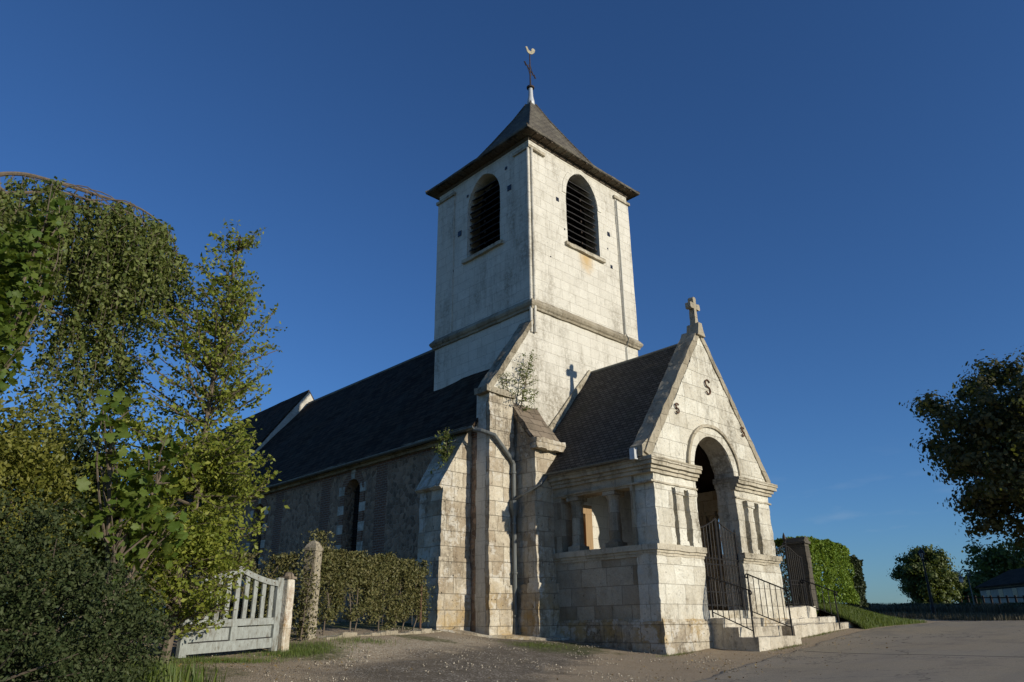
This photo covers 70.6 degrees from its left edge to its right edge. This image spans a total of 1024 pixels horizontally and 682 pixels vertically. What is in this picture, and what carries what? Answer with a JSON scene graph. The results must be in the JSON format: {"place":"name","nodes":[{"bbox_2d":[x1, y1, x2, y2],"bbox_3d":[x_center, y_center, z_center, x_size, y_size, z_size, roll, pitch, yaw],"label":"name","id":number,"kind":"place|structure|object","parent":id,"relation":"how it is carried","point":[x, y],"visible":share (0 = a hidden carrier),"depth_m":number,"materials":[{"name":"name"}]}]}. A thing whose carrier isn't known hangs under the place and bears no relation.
{"place":"outdoors","nodes":[
{"label":"outdoors","id":0,"kind":"place"},
{"bbox_2d":[1,615,999,681],"bbox_3d":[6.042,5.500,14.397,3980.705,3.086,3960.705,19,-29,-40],"label":"ground","id":1,"kind":"structure","parent":0,"point":[399,662],"depth_m":12.06,"materials":[{"name":"gravel"}]},
{"bbox_2d":[0,181,70,404],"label":"maple tree","id":2,"kind":"object","parent":1,"relation":"on","point":[15,286],"visible":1,"depth_m":8.62,"materials":[{"name":"green plant"}]},
{"bbox_2d":[0,372,115,596],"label":"golden shrub","id":3,"kind":"object","parent":1,"relation":"on","point":[39,473],"visible":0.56,"depth_m":8.14,"materials":[{"name":"green plant"}]},
{"bbox_2d":[0,470,177,681],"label":"dark bush","id":4,"kind":"object","parent":1,"relation":"on","point":[47,656],"visible":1,"depth_m":6.25,"materials":[{"name":"green plant"}]},
{"bbox_2d":[0,392,178,650],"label":"dark shrub","id":5,"kind":"object","parent":1,"relation":"on","point":[82,448],"visible":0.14,"depth_m":9.82,"materials":[{"name":"green plant"}]},
{"bbox_2d":[0,171,204,448],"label":"weeping birch","id":6,"kind":"object","parent":1,"relation":"on","point":[104,266],"visible":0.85,"depth_m":10.59,"materials":[{"name":"green plant"}]},
{"bbox_2d":[50,388,200,637],"bbox_3d":[-4.373,2.164,8.233,1.007,3.344,1.438,-14,-25,30],"label":"maple sapling","id":7,"kind":"object","parent":1,"relation":"on","point":[141,490],"visible":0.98,"depth_m":8.33,"materials":[{"name":"green plant"}]},
{"bbox_2d":[52,655,243,681],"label":"long grass","id":8,"kind":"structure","parent":1,"relation":"on","point":[178,675],"depth_m":7.33,"materials":[{"name":"green plant"}]},
{"bbox_2d":[49,219,288,663],"bbox_3d":[-4.654,1.069,10.164,2.919,6.472,2.774,19,-29,-40],"label":"young tree","id":9,"kind":"object","parent":1,"relation":"on","point":[209,533],"visible":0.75,"depth_m":10.02,"materials":[{"name":"green plant"}]},
{"bbox_2d":[42,550,307,640],"bbox_3d":[-5.347,4.088,11.600,4.061,1.602,1.004,19,-29,-40],"label":"ivy hedge","id":10,"kind":"object","parent":1,"relation":"on","point":[284,566],"visible":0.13,"depth_m":12.50,"materials":[{"name":"green plant"}]},
{"bbox_2d":[277,572,296,651],"bbox_3d":[-3.699,4.514,11.737,0.201,1.471,0.198,-10,-23,22],"label":"gate post","id":11,"kind":"object","parent":1,"relation":"on","point":[286,609],"visible":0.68,"depth_m":11.73,"materials":[{"name":"white stone"}]},
{"bbox_2d":[175,566,283,657],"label":"wooden gate","id":12,"kind":"structure","parent":11,"relation":"attached to","point":[233,637],"depth_m":10.93,"materials":[{"name":"grey paint"}]},
{"bbox_2d":[297,540,323,639],"bbox_3d":[-3.575,4.522,12.782,0.251,1.944,0.250,-7,-23,17],"label":"gate post","id":13,"kind":"object","parent":1,"relation":"on","point":[315,546],"visible":0.61,"depth_m":12.82,"materials":[{"name":"stone"}]},
{"bbox_2d":[288,528,338,640],"bbox_3d":[-3.584,4.325,12.911,0.801,1.903,1.078,-6,-22,13],"label":"climbing ivy","id":14,"kind":"object","parent":13,"relation":"attached to","point":[320,539],"visible":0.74,"depth_m":12.65,"materials":[{"name":"green plant"}]},
{"bbox_2d":[316,546,434,634],"bbox_3d":[-2.769,5.191,14.914,0.763,1.684,4.229,-8,-23,19],"label":"ivy hedge","id":15,"kind":"object","parent":1,"relation":"on","point":[363,574],"visible":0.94,"depth_m":14.60,"materials":[{"name":"green plant"}]},
{"bbox_2d":[317,629,440,639],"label":"kerb","id":16,"kind":"structure","parent":1,"relation":"on","point":[378,632],"depth_m":14.18,"materials":[{"name":"stone"}]},
{"bbox_2d":[419,585,421,628],"bbox_3d":[-2.054,6.048,16.229,0.070,1.100,0.062,19,-29,-40],"label":"fence post","id":17,"kind":"object","parent":1,"relation":"on","point":[420,615],"visible":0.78,"depth_m":16.19,"materials":[{"name":"metal"}]},
{"bbox_2d":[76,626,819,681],"bbox_3d":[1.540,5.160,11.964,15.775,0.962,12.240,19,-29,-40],"label":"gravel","id":18,"kind":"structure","parent":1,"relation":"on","point":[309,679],"depth_m":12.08,"materials":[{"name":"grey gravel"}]},
{"bbox_2d":[155,46,800,654],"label":"church","id":19,"kind":"structure","parent":1,"relation":"on","point":[605,488],"depth_m":20.38,"materials":[{"name":"stone"}]},
{"bbox_2d":[241,498,268,585],"bbox_3d":[-9.442,7.478,27.116,0.464,3.382,1.588,19,-29,-40],"label":"nave window","id":20,"kind":"structure","parent":19,"relation":"in","point":[262,501],"depth_m":27.11,"materials":[{"name":"black glass"}]},
{"bbox_2d":[335,469,366,553],"bbox_3d":[-4.926,5.693,22.719,0.462,3.388,1.586,19,-29,-40],"label":"window frame","id":21,"kind":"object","parent":19,"relation":"in","point":[358,506],"depth_m":22.90,"materials":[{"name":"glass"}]},
{"bbox_2d":[428,427,458,473],"bbox_3d":[-1.775,2.885,19.058,0.807,1.317,0.778,5,-22,-14],"label":"sapling","id":22,"kind":"object","parent":19,"relation":"on","point":[443,451],"visible":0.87,"depth_m":19.05,"materials":[{"name":"green plant"}]},
{"bbox_2d":[498,373,528,398],"bbox_3d":[0.018,1.265,19.856,1.033,0.775,0.735,5,-22,-13],"label":"sapling","id":23,"kind":"object","parent":19,"relation":"on","point":[506,383],"visible":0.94,"depth_m":19.74,"materials":[{"name":"green plant"}]},
{"bbox_2d":[510,350,540,413],"bbox_3d":[0.370,1.113,20.241,1.175,1.928,1.387,13,-25,-31],"label":"sapling","id":24,"kind":"object","parent":19,"relation":"on","point":[530,364],"visible":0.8,"depth_m":20.09,"materials":[{"name":"green plant"}]},
{"bbox_2d":[706,576,754,636],"bbox_3d":[4.997,6.050,16.512,0.036,1.367,1.144,19,-29,-40],"label":"handrail","id":25,"kind":"object","parent":19,"relation":"on","point":[731,584],"visible":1,"depth_m":16.51,"materials":[{"name":"black metal"}]},
{"bbox_2d":[745,573,792,635],"bbox_3d":[6.285,6.422,17.653,0.036,1.487,1.144,19,-29,-40],"label":"handrail","id":26,"kind":"object","parent":19,"relation":"on","point":[787,593],"visible":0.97,"depth_m":17.63,"materials":[{"name":"black metal"}]},
{"bbox_2d":[123,630,840,673],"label":"grass","id":27,"kind":"structure","parent":1,"relation":"on","point":[309,651],"depth_m":11.40,"materials":[{"name":"green plant"}]},
{"bbox_2d":[440,629,566,640],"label":"path","id":28,"kind":"structure","parent":1,"relation":"on","point":[513,636],"depth_m":16.93,"materials":[{"name":"stone"}]},
{"bbox_2d":[782,537,818,609],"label":"stone pier","id":29,"kind":"structure","parent":1,"relation":"on","point":[798,546],"depth_m":21.20,"materials":[{"name":"grey stone"}]},
{"bbox_2d":[776,533,808,605],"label":"iron gate","id":30,"kind":"structure","parent":29,"relation":"attached to","point":[790,584],"depth_m":20.47,"materials":[{"name":"black metal"}]},
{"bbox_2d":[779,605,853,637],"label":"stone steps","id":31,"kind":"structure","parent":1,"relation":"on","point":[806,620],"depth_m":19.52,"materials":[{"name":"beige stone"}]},
{"bbox_2d":[800,579,840,628],"bbox_3d":[8.584,7.295,20.091,0.036,1.327,1.004,19,-29,-40],"label":"handrail","id":32,"kind":"object","parent":31,"relation":"on","point":[834,592],"visible":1,"depth_m":20.11,"materials":[{"name":"black metal"}]},
{"bbox_2d":[775,536,860,618],"bbox_3d":[9.521,7.458,22.688,3.229,2.403,1.462,19,-29,-40],"label":"hedge","id":33,"kind":"object","parent":1,"relation":"on","point":[822,552],"visible":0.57,"depth_m":22.34,"materials":[{"name":"green plant"}]},
{"bbox_2d":[822,554,868,607],"bbox_3d":[11.069,8.142,23.964,1.011,2.039,1.247,19,-29,-40],"label":"yew hedge","id":34,"kind":"object","parent":1,"relation":"on","point":[860,586],"visible":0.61,"depth_m":23.62,"materials":[{"name":"green plant"}]},
{"bbox_2d":[785,601,926,628],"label":"grass bank","id":35,"kind":"structure","parent":1,"relation":"on","point":[827,614],"depth_m":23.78,"materials":[{"name":"green plant"}]},
{"bbox_2d":[918,548,935,613],"bbox_3d":[22.042,12.848,38.323,0.367,3.590,0.318,19,-29,-40],"label":"lamp post","id":36,"kind":"object","parent":1,"relation":"on","point":[921,552],"visible":0.94,"depth_m":38.28,"materials":[{"name":"black metal"}]},
{"bbox_2d":[887,544,970,604],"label":"round tree","id":37,"kind":"object","parent":1,"relation":"on","point":[943,579],"visible":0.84,"depth_m":57.46,"materials":[{"name":"green plant"}]},
{"bbox_2d":[842,602,1023,610],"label":"field hedge","id":38,"kind":"object","parent":1,"relation":"on","point":[965,604],"visible":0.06,"depth_m":46.93,"materials":[{"name":"green plant"}]},
{"bbox_2d":[852,602,1023,614],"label":"fence","id":39,"kind":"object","parent":1,"relation":"on","point":[987,607],"depth_m":44.96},
{"bbox_2d":[879,610,1023,620],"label":"verge grass","id":40,"kind":"structure","parent":1,"relation":"on","point":[972,616],"depth_m":28.71,"materials":[{"name":"green plant"}]},
{"bbox_2d":[899,346,1023,555],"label":"broadleaf tree","id":41,"kind":"object","parent":1,"relation":"on","point":[987,443],"visible":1,"depth_m":27.49,"materials":[{"name":"green plant"}]},
{"bbox_2d":[958,569,974,605],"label":"swan neck lamp","id":42,"kind":"object","parent":1,"relation":"on","point":[960,577],"visible":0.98,"depth_m":47.34,"materials":[{"name":"grey metal"}]},
{"bbox_2d":[952,571,995,602],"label":"distant tree","id":43,"kind":"object","parent":1,"relation":"on","point":[975,582],"visible":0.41,"depth_m":76.87,"materials":[{"name":"green plant"}]},
{"bbox_2d":[960,595,1023,604],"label":"rail fence","id":44,"kind":"object","parent":1,"relation":"on","point":[991,597],"visible":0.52,"depth_m":54.22,"materials":[{"name":"brown wood"}]},
{"bbox_2d":[961,537,1023,579],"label":"distant tree","id":45,"kind":"object","parent":1,"relation":"on","point":[1000,559],"visible":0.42,"depth_m":79.38,"materials":[{"name":"green plant"}]},
{"bbox_2d":[974,568,1023,602],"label":"house","id":46,"kind":"structure","parent":1,"relation":"on","point":[1009,583],"depth_m":65.97,"materials":[{"name":"paint"}]},
{"bbox_2d":[986,590,992,598],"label":"window","id":47,"kind":"structure","parent":46,"relation":"in","point":[988,592],"depth_m":67.83,"materials":[{"name":"grey glass"}]},
{"bbox_2d":[998,589,1003,596],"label":"window","id":48,"kind":"structure","parent":46,"relation":"in","point":[1000,591],"depth_m":65.73,"materials":[{"name":"grey glass"}]},
{"bbox_2d":[1012,588,1018,596],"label":"window","id":49,"kind":"structure","parent":46,"relation":"in","point":[1014,590],"depth_m":63.46,"materials":[{"name":"grey glass"}]},
{"bbox_2d":[979,538,1023,570],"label":"distant tree","id":50,"kind":"object","parent":1,"relation":"on","point":[1020,553],"visible":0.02,"depth_m":81.18,"materials":[{"name":"green plant"}]},
{"bbox_2d":[0,0,1023,612],"label":"sky","id":51,"kind":"structure","parent":0,"point":[835,187],"materials":[{"name":"blue"}]},
{"bbox_2d":[692,620,1023,681],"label":"road","id":52,"kind":"structure","parent":0,"point":[978,651],"depth_m":12.94,"materials":[{"name":"grey asphalt"}]},
{"bbox_2d":[148,636,893,681],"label":"fallen leaves","id":53,"kind":"object","parent":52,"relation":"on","point":[531,669],"visible":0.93,"depth_m":10.67,"materials":[{"name":"brown plant"}]}
]}

